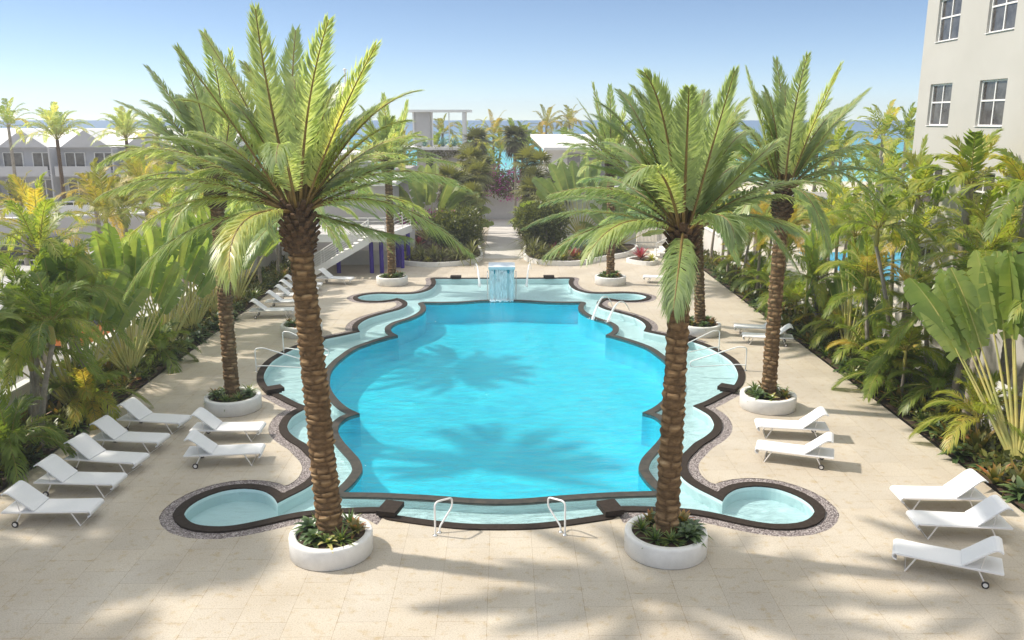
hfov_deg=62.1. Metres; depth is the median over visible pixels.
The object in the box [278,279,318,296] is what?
sun lounger
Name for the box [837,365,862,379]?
bed bromeliad
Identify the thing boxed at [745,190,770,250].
coconut palm
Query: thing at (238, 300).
bed bromeliad
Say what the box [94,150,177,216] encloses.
areca palm
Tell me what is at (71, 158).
window
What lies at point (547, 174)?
fan palm
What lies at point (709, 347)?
handrail
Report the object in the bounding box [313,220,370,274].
outdoor staircase
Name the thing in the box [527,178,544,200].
fan palm
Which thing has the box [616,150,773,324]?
date palm
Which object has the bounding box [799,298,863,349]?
areca palm
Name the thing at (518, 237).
spiky tuft
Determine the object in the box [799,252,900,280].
water
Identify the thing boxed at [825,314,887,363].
areca palm
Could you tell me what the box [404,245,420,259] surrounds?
spiky tuft
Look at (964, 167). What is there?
coconut palm
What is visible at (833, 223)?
areca palm
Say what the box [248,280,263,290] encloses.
bed bromeliad
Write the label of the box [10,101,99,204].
coconut palm
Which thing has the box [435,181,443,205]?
fan palm
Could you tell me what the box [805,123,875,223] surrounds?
coconut palm
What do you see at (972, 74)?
apartment building
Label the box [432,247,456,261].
spiky tuft
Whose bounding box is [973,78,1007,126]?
window
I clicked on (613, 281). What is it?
planter
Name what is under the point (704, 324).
broad leaf plant
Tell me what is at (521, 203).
fan palm
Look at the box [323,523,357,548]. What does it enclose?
rosette plant
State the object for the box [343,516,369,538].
rosette plant
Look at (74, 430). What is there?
bed broad leaf plant
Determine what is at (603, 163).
door
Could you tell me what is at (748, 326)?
sun lounger
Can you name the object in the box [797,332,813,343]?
bed bromeliad
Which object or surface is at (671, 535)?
rosette plant
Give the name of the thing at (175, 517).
swimming pool
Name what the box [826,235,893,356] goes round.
areca palm
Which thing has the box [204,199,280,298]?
travellers palm
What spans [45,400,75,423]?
bed bromeliad
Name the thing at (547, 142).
beach house
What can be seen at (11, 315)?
areca palm
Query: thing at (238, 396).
rosette plant
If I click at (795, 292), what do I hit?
areca palm
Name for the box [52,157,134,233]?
coconut palm
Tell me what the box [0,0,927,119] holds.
sky
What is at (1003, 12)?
window
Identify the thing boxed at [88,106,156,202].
coconut palm
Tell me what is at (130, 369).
bed bromeliad
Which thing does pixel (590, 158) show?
door
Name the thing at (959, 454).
bed broad leaf plant
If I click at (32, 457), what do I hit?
bed broad leaf plant
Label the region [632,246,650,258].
red bromeliad
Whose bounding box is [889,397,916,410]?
bed bromeliad
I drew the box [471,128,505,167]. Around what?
coconut palm
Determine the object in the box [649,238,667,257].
garden steps
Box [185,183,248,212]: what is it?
areca palm
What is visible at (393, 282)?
planter
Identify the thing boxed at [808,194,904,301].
areca palm
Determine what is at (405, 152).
coconut palm
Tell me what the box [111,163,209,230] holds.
areca palm
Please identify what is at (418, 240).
red bromeliad
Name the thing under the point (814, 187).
coconut palm
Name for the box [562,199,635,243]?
garden wall
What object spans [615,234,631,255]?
spiky tuft
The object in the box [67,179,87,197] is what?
window
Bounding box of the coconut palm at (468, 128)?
[457,116,514,160]
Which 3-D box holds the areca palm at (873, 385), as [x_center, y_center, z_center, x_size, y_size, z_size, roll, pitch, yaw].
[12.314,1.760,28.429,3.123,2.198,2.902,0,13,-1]
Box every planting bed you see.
[0,272,291,488]
[703,249,1023,508]
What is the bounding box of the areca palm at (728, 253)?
[706,190,742,272]
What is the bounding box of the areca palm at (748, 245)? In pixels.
[718,213,770,280]
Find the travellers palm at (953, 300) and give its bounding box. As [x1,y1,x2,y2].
[903,241,1023,468]
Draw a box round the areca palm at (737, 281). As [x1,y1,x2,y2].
[726,252,766,291]
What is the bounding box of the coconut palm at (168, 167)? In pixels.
[135,162,207,284]
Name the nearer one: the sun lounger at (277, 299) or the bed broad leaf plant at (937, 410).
the bed broad leaf plant at (937, 410)
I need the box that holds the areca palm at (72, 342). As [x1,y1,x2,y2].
[0,276,98,417]
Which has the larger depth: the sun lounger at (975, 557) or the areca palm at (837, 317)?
the areca palm at (837, 317)
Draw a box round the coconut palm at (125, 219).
[68,175,162,290]
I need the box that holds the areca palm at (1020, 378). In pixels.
[1000,241,1023,427]
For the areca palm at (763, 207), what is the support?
on the planting bed at (906, 417)
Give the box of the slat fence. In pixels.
[636,203,667,247]
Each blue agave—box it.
[420,138,428,146]
[437,138,447,146]
[448,138,456,146]
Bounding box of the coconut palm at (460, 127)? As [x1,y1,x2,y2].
[444,121,491,144]
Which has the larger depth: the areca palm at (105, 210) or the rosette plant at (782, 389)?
the areca palm at (105, 210)
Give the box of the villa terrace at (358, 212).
[277,150,410,227]
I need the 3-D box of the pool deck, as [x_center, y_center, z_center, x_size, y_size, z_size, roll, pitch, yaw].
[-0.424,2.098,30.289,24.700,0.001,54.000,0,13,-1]
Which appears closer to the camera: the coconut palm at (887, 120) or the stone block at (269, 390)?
the stone block at (269, 390)
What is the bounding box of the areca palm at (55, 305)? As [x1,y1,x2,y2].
[0,270,105,450]
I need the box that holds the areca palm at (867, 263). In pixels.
[813,229,917,365]
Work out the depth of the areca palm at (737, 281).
45.59 m
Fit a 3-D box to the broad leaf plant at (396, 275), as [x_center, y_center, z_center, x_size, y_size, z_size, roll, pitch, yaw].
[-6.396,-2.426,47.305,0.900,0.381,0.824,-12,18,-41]
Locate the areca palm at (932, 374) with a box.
[878,352,969,416]
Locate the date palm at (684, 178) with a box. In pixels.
[518,65,835,538]
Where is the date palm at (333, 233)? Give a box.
[224,166,391,319]
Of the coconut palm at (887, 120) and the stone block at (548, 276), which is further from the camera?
the coconut palm at (887, 120)
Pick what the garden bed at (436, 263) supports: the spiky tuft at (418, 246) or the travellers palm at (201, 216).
the spiky tuft at (418, 246)
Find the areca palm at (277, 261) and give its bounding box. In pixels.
[267,206,279,276]
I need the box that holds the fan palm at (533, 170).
[512,164,546,198]
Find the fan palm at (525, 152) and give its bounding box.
[509,143,538,196]
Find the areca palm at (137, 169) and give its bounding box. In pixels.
[88,152,184,224]
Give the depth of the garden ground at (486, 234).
66.05 m
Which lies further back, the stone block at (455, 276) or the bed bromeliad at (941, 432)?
the stone block at (455, 276)
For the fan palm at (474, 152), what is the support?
on the garden bed at (436, 263)
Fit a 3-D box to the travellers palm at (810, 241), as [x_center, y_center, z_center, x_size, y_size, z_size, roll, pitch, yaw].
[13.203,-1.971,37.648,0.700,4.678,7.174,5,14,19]
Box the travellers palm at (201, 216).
[182,206,265,312]
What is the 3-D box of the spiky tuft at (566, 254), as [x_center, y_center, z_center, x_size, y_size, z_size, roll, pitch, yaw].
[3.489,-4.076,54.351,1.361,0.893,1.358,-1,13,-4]
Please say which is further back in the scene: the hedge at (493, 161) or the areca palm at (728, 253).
the hedge at (493, 161)
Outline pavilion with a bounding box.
[395,110,471,193]
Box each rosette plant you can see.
[208,387,220,399]
[218,392,235,410]
[228,390,249,401]
[240,384,258,393]
[308,533,340,552]
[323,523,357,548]
[342,509,366,530]
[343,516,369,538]
[629,515,653,536]
[638,526,671,548]
[640,508,655,528]
[654,528,685,546]
[678,509,694,524]
[746,381,760,392]
[746,386,764,399]
[763,393,779,400]
[776,386,792,398]
[777,389,795,398]
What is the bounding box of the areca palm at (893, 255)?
[833,184,947,323]
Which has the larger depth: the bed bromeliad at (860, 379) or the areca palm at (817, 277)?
the areca palm at (817, 277)
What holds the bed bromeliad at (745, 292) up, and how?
on the planting bed at (906, 417)
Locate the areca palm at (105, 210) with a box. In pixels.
[50,162,165,246]
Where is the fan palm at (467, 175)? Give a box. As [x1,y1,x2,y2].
[457,169,475,183]
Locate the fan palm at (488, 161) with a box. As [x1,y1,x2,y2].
[466,154,497,217]
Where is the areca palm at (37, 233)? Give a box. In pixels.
[0,195,112,403]
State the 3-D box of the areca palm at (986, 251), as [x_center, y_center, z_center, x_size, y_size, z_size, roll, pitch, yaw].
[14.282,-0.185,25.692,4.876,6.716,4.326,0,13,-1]
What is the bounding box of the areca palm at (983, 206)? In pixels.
[895,179,1023,257]
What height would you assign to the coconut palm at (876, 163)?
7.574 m
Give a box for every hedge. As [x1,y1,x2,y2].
[129,183,263,214]
[346,126,744,190]
[632,180,903,237]
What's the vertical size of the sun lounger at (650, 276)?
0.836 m
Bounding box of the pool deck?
[0,258,1023,639]
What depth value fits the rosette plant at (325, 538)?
17.64 m
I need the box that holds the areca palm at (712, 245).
[708,203,721,257]
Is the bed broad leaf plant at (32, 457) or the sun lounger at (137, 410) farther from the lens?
the sun lounger at (137, 410)
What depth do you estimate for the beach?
120.26 m
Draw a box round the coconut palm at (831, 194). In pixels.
[792,174,871,285]
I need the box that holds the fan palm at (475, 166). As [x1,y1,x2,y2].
[462,156,496,196]
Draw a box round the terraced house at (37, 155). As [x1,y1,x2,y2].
[0,128,255,202]
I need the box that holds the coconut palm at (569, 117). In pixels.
[551,104,586,129]
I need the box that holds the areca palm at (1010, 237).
[978,210,1023,249]
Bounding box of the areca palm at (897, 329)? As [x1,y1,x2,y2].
[847,268,1000,400]
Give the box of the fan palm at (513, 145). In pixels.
[499,124,529,216]
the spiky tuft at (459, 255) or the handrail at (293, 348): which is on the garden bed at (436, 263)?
the spiky tuft at (459, 255)
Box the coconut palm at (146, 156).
[112,141,176,202]
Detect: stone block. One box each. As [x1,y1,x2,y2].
[262,384,284,394]
[376,500,403,517]
[450,275,460,278]
[543,275,553,278]
[596,499,623,516]
[688,335,695,341]
[717,383,738,393]
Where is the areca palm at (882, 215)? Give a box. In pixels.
[824,175,943,381]
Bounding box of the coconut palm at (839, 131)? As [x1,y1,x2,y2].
[815,119,870,207]
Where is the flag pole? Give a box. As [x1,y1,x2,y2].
[343,68,348,149]
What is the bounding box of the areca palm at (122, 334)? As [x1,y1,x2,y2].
[55,278,135,361]
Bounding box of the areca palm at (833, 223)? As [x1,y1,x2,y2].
[790,196,895,281]
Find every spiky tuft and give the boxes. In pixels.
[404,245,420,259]
[413,242,427,255]
[414,246,428,261]
[423,246,447,261]
[425,242,445,260]
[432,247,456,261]
[445,248,454,259]
[446,242,468,265]
[452,238,488,265]
[467,235,488,252]
[477,225,494,244]
[510,230,525,245]
[511,233,531,255]
[514,237,550,264]
[526,241,547,264]
[537,244,564,265]
[560,250,574,260]
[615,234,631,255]
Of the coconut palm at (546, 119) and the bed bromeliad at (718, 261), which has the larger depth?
the coconut palm at (546, 119)
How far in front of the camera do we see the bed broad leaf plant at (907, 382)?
28.47 m
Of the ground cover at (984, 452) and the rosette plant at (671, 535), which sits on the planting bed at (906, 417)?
the ground cover at (984, 452)
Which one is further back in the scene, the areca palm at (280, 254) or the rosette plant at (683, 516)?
the areca palm at (280, 254)
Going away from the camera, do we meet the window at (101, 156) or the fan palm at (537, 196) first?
the fan palm at (537, 196)
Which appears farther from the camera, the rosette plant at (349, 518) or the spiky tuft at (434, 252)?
the spiky tuft at (434, 252)
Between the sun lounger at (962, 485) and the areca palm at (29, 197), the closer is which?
the sun lounger at (962, 485)
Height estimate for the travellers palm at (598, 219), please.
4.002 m
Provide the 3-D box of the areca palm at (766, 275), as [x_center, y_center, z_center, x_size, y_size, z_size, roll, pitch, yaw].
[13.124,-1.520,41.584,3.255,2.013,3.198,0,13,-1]
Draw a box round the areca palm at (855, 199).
[799,176,897,260]
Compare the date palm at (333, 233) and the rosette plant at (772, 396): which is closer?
the rosette plant at (772, 396)
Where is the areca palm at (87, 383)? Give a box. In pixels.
[47,354,153,430]
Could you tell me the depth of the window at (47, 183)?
93.55 m
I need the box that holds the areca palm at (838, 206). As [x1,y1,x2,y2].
[797,190,874,288]
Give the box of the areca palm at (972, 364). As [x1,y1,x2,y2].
[897,239,1023,428]
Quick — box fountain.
[487,262,514,301]
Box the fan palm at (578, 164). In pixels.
[545,162,579,207]
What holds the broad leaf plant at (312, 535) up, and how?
in the planter at (322, 558)
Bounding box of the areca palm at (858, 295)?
[819,256,909,356]
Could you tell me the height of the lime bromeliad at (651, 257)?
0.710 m
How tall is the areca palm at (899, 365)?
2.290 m
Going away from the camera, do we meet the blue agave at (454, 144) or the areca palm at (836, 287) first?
the areca palm at (836, 287)
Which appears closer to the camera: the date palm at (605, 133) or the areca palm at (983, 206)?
the areca palm at (983, 206)
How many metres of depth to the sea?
1004.12 m
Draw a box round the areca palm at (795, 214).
[755,205,817,303]
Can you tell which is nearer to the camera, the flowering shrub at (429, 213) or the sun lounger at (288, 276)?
the sun lounger at (288, 276)
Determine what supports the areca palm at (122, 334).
on the planting bed at (140, 382)
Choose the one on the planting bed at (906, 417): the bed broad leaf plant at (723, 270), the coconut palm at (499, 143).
the bed broad leaf plant at (723, 270)
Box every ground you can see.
[0,181,1023,512]
[480,219,489,257]
[518,222,666,257]
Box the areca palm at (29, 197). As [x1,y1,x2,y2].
[0,171,94,368]
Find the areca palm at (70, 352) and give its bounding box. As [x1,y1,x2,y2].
[0,292,111,438]
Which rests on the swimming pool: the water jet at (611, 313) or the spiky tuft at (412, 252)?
the water jet at (611, 313)
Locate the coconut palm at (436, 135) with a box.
[413,128,458,157]
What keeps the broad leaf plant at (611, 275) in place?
in the planter at (613, 281)
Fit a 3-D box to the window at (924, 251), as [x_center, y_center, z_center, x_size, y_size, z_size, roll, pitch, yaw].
[17.371,-2.283,35.876,0.310,1.660,1.750,0,13,-1]
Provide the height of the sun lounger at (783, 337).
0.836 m
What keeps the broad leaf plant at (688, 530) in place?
in the planter at (673, 556)
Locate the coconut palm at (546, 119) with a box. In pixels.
[526,104,562,133]
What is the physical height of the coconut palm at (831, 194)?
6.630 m
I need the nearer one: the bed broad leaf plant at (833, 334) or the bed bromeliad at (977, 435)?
the bed bromeliad at (977, 435)
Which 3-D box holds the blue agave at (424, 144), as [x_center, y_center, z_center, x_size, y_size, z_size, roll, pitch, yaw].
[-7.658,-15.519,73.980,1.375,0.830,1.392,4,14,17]
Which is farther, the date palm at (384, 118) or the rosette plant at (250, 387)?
the date palm at (384, 118)
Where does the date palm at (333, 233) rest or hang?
in the planter at (289, 329)
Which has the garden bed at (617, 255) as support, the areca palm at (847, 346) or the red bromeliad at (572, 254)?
the red bromeliad at (572, 254)
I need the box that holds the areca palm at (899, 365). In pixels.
[864,336,934,396]
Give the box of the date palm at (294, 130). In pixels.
[93,1,475,537]
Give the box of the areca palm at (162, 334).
[126,312,201,385]
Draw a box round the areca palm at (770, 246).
[743,185,812,259]
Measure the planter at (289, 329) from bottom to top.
0.455 m
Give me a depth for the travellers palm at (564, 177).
59.27 m
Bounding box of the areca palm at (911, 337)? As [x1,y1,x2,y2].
[857,309,948,395]
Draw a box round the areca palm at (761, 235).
[740,204,796,292]
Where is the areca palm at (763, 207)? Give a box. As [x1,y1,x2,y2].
[731,192,773,287]
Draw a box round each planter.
[204,387,261,416]
[280,320,322,338]
[288,514,372,570]
[376,274,407,286]
[595,273,625,285]
[624,513,707,569]
[688,319,720,337]
[739,385,796,415]
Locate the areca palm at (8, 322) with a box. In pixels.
[0,250,105,421]
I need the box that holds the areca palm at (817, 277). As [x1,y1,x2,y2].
[761,242,859,320]
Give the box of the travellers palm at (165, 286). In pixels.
[66,223,184,371]
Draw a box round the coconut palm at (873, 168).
[843,139,898,194]
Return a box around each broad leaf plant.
[17,445,48,475]
[25,440,53,452]
[63,418,89,435]
[165,349,185,360]
[179,337,195,349]
[184,329,208,343]
[190,323,214,335]
[203,389,224,404]
[207,321,219,332]
[232,302,245,311]
[240,388,255,397]
[284,320,295,331]
[290,516,316,540]
[298,527,323,548]
[391,273,401,277]
[607,273,617,277]
[673,522,706,547]
[679,519,712,539]
[697,321,711,326]
[705,315,715,321]
[714,269,727,281]
[747,389,770,401]
[748,297,758,308]
[750,298,764,315]
[785,323,806,334]
[825,332,840,341]
[831,357,851,374]
[898,378,913,389]
[913,406,956,430]
[915,419,947,439]
[937,441,977,468]
[968,457,996,473]
[982,450,1022,469]
[987,429,1001,451]
[997,475,1023,510]
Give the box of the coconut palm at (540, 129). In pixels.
[524,122,550,159]
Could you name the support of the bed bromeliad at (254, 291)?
on the planting bed at (140, 382)
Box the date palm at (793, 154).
[705,51,896,395]
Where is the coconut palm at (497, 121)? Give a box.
[475,109,509,166]
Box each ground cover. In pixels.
[0,255,290,485]
[703,248,1023,495]
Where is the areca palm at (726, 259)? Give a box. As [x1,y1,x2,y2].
[713,243,754,273]
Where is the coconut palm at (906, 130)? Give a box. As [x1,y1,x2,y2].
[858,102,916,251]
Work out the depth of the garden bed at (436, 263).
54.40 m
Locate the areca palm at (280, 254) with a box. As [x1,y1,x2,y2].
[279,242,281,263]
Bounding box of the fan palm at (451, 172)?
[433,159,470,201]
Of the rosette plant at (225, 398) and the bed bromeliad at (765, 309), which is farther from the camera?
the bed bromeliad at (765, 309)
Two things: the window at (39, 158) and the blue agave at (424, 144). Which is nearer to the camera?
the blue agave at (424, 144)
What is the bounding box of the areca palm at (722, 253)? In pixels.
[719,190,738,260]
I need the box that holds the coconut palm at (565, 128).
[542,127,574,151]
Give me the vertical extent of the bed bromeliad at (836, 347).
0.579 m
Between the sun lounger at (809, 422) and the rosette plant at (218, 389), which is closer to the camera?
the sun lounger at (809, 422)
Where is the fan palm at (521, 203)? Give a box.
[505,198,537,240]
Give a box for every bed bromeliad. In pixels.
[0,454,26,475]
[20,407,49,429]
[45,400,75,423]
[97,389,123,404]
[102,361,117,371]
[112,382,134,393]
[114,371,141,385]
[115,361,153,376]
[133,367,154,381]
[198,307,215,318]
[235,295,251,304]
[247,286,264,298]
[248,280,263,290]
[275,272,287,279]
[708,257,720,264]
[737,288,751,295]
[759,304,767,312]
[780,315,801,326]
[782,307,798,316]
[791,316,811,328]
[792,326,807,341]
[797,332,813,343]
[803,341,827,349]
[816,346,832,357]
[829,344,853,354]
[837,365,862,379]
[850,375,865,388]
[850,376,893,394]
[876,384,906,401]
[885,383,913,399]
[889,394,945,414]
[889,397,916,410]
[910,407,928,425]
[928,420,970,442]
[930,397,978,425]
[947,428,1002,450]
[971,462,1015,484]
[1001,463,1023,481]
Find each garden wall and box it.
[0,244,284,422]
[410,196,438,229]
[479,189,521,218]
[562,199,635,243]
[703,227,1022,433]
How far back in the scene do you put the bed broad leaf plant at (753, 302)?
41.98 m
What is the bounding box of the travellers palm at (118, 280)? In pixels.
[0,240,149,404]
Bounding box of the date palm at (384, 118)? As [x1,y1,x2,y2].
[342,92,441,277]
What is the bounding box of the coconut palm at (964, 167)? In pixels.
[900,128,1023,351]
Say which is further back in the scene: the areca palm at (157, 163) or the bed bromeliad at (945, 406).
the areca palm at (157, 163)
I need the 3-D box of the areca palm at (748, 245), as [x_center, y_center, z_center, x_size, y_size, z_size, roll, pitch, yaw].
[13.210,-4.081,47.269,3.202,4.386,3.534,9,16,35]
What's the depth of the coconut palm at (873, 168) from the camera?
83.10 m
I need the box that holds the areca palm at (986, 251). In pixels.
[896,203,1023,408]
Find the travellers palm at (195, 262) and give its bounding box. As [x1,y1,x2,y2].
[104,210,216,350]
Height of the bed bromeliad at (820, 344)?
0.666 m
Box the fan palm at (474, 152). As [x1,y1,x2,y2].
[453,142,489,174]
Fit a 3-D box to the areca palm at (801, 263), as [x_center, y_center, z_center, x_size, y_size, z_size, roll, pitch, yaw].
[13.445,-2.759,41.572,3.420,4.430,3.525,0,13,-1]
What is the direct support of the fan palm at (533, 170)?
on the garden ground at (649, 249)
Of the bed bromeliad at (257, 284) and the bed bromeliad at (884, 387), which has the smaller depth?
the bed bromeliad at (884, 387)
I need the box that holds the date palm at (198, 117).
[94,29,284,398]
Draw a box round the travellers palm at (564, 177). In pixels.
[519,157,641,245]
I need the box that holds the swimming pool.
[159,277,838,538]
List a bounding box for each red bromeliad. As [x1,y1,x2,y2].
[415,236,425,244]
[568,247,580,256]
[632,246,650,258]
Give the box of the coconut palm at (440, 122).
[433,113,470,141]
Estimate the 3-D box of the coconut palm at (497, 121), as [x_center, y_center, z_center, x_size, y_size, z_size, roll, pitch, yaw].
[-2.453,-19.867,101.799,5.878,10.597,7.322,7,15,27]
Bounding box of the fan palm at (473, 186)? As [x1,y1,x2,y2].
[456,180,492,239]
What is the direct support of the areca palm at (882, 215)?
on the planting bed at (906, 417)
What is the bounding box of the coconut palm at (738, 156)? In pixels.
[726,137,763,193]
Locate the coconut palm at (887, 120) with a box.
[840,99,913,208]
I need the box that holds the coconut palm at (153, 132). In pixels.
[133,114,178,196]
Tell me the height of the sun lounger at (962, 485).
0.836 m
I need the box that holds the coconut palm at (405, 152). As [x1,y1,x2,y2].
[399,125,412,154]
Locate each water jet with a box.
[474,263,481,287]
[523,263,531,286]
[589,296,612,320]
[603,301,629,322]
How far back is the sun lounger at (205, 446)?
22.72 m
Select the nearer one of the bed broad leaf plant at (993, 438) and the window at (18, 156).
the bed broad leaf plant at (993, 438)
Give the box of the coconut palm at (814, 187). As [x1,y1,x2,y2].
[810,137,848,222]
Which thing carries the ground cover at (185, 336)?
on the planting bed at (140, 382)
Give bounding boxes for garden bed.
[404,229,482,266]
[523,243,637,265]
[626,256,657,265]
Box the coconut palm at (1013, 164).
[948,147,1023,384]
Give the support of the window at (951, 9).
in the apartment building
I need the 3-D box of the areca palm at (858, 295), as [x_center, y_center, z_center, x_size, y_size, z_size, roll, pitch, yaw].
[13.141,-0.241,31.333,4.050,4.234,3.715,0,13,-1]
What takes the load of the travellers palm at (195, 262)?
on the planting bed at (140, 382)
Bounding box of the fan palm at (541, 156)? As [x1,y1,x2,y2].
[526,149,551,177]
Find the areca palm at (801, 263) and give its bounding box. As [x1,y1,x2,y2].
[748,228,805,272]
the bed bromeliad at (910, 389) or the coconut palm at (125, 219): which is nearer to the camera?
the bed bromeliad at (910, 389)
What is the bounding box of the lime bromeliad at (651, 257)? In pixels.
[646,253,659,260]
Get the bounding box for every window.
[2,152,24,165]
[6,179,26,197]
[32,152,49,170]
[35,179,52,197]
[64,152,85,165]
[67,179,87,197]
[94,152,112,170]
[915,245,931,280]
[921,168,942,206]
[925,83,952,125]
[934,0,961,42]
[971,172,994,216]
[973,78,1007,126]
[985,0,1017,33]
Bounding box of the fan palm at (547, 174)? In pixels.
[533,166,551,191]
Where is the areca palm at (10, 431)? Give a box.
[0,390,76,484]
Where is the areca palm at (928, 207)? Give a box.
[853,189,959,322]
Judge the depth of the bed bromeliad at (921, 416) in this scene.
25.71 m
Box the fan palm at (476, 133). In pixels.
[458,126,494,158]
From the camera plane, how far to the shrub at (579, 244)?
57.89 m
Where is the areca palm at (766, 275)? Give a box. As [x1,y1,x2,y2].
[741,269,792,309]
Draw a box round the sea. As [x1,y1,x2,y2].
[0,120,914,180]
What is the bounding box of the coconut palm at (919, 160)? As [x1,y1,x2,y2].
[870,134,975,324]
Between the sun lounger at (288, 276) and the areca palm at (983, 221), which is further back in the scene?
the sun lounger at (288, 276)
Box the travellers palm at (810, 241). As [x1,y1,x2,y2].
[801,223,820,324]
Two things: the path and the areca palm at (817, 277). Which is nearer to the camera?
the areca palm at (817, 277)
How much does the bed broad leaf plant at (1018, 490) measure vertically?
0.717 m
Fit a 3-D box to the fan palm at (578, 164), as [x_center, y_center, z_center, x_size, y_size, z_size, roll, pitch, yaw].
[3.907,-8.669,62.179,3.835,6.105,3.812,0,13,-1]
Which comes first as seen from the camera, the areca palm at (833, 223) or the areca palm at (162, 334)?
the areca palm at (162, 334)
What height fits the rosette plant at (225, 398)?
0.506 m
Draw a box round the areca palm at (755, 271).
[732,255,771,294]
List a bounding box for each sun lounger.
[1,480,104,527]
[33,454,127,497]
[64,433,149,474]
[89,415,170,453]
[117,397,191,433]
[183,430,265,468]
[189,407,265,441]
[249,298,294,318]
[265,290,293,307]
[274,284,293,298]
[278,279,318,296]
[283,274,322,291]
[316,268,354,284]
[643,275,664,282]
[733,317,782,335]
[742,323,793,346]
[754,406,829,438]
[755,432,833,469]
[889,468,988,509]
[892,536,1004,588]
[906,495,1012,539]
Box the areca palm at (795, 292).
[756,275,813,319]
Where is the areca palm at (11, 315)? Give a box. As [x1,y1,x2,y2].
[0,310,43,380]
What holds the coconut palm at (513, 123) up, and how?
on the ground at (794, 269)
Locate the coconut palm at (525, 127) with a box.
[497,121,538,181]
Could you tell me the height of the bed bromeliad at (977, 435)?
0.792 m
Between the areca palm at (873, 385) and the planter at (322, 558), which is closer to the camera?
the planter at (322, 558)
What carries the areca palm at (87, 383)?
on the planting bed at (140, 382)
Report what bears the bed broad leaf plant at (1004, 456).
on the planting bed at (906, 417)
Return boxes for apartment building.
[894,0,1023,392]
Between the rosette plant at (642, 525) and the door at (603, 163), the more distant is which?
the door at (603, 163)
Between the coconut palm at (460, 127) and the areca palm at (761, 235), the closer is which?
the areca palm at (761, 235)
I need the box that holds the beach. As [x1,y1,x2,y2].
[261,182,908,191]
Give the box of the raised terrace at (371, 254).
[277,212,415,272]
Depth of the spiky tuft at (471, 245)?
54.29 m
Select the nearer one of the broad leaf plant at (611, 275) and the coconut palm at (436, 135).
the broad leaf plant at (611, 275)
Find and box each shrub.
[396,208,454,226]
[424,204,488,250]
[483,161,521,201]
[510,198,572,252]
[567,237,596,249]
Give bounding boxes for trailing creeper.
[414,143,459,164]
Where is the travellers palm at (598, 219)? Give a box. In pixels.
[578,194,666,247]
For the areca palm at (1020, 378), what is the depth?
22.02 m
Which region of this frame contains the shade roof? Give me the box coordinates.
[771,192,873,218]
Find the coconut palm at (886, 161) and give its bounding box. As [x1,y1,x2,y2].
[847,139,908,224]
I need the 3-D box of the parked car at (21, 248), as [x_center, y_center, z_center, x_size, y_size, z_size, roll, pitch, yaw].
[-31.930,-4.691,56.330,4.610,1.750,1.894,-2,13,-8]
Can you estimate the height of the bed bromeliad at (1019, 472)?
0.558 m
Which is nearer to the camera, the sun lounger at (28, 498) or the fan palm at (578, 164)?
the sun lounger at (28, 498)
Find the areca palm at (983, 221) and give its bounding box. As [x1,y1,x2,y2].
[911,199,1022,365]
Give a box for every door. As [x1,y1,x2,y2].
[567,154,579,164]
[583,154,595,173]
[598,158,605,183]
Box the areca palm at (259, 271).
[257,215,276,283]
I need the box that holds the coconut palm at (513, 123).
[492,118,540,168]
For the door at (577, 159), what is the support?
in the beach house at (547, 142)
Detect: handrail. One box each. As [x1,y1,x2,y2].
[254,347,300,371]
[282,331,328,355]
[433,497,452,536]
[547,497,566,535]
[687,330,719,352]
[689,346,746,370]
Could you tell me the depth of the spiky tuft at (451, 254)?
54.35 m
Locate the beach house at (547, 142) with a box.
[530,134,653,195]
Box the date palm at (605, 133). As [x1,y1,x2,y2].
[549,81,651,275]
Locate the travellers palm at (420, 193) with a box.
[399,163,493,244]
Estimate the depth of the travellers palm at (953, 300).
22.67 m
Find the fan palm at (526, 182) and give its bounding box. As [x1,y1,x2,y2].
[510,173,537,202]
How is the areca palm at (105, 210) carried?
on the road
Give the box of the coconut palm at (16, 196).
[0,170,63,265]
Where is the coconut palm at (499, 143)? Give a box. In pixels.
[487,128,525,170]
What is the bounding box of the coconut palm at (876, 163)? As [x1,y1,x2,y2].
[845,152,909,252]
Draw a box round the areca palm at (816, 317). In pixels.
[791,283,852,333]
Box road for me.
[0,250,192,347]
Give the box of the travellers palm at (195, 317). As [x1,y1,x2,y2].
[142,215,252,332]
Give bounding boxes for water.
[188,280,811,525]
[331,301,664,498]
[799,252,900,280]
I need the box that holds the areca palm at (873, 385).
[832,337,930,405]
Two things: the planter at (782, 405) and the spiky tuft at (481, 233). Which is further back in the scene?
the spiky tuft at (481, 233)
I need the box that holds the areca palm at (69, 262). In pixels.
[1,236,147,368]
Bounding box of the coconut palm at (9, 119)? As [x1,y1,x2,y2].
[0,97,50,190]
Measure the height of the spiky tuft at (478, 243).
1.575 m
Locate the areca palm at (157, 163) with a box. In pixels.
[121,135,191,210]
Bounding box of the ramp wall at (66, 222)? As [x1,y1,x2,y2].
[0,201,160,246]
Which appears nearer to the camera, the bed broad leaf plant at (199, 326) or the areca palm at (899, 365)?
the areca palm at (899, 365)
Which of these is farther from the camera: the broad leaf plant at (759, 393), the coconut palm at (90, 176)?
the coconut palm at (90, 176)
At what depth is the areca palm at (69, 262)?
25.61 m
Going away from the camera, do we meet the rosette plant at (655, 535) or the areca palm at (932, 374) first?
the rosette plant at (655, 535)
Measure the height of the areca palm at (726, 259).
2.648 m
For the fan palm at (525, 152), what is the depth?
68.31 m
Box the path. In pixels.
[484,219,522,257]
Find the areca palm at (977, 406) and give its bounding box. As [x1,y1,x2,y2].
[908,367,1023,455]
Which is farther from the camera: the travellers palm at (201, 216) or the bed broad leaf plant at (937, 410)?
the travellers palm at (201, 216)
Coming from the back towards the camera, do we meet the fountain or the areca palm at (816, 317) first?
the fountain

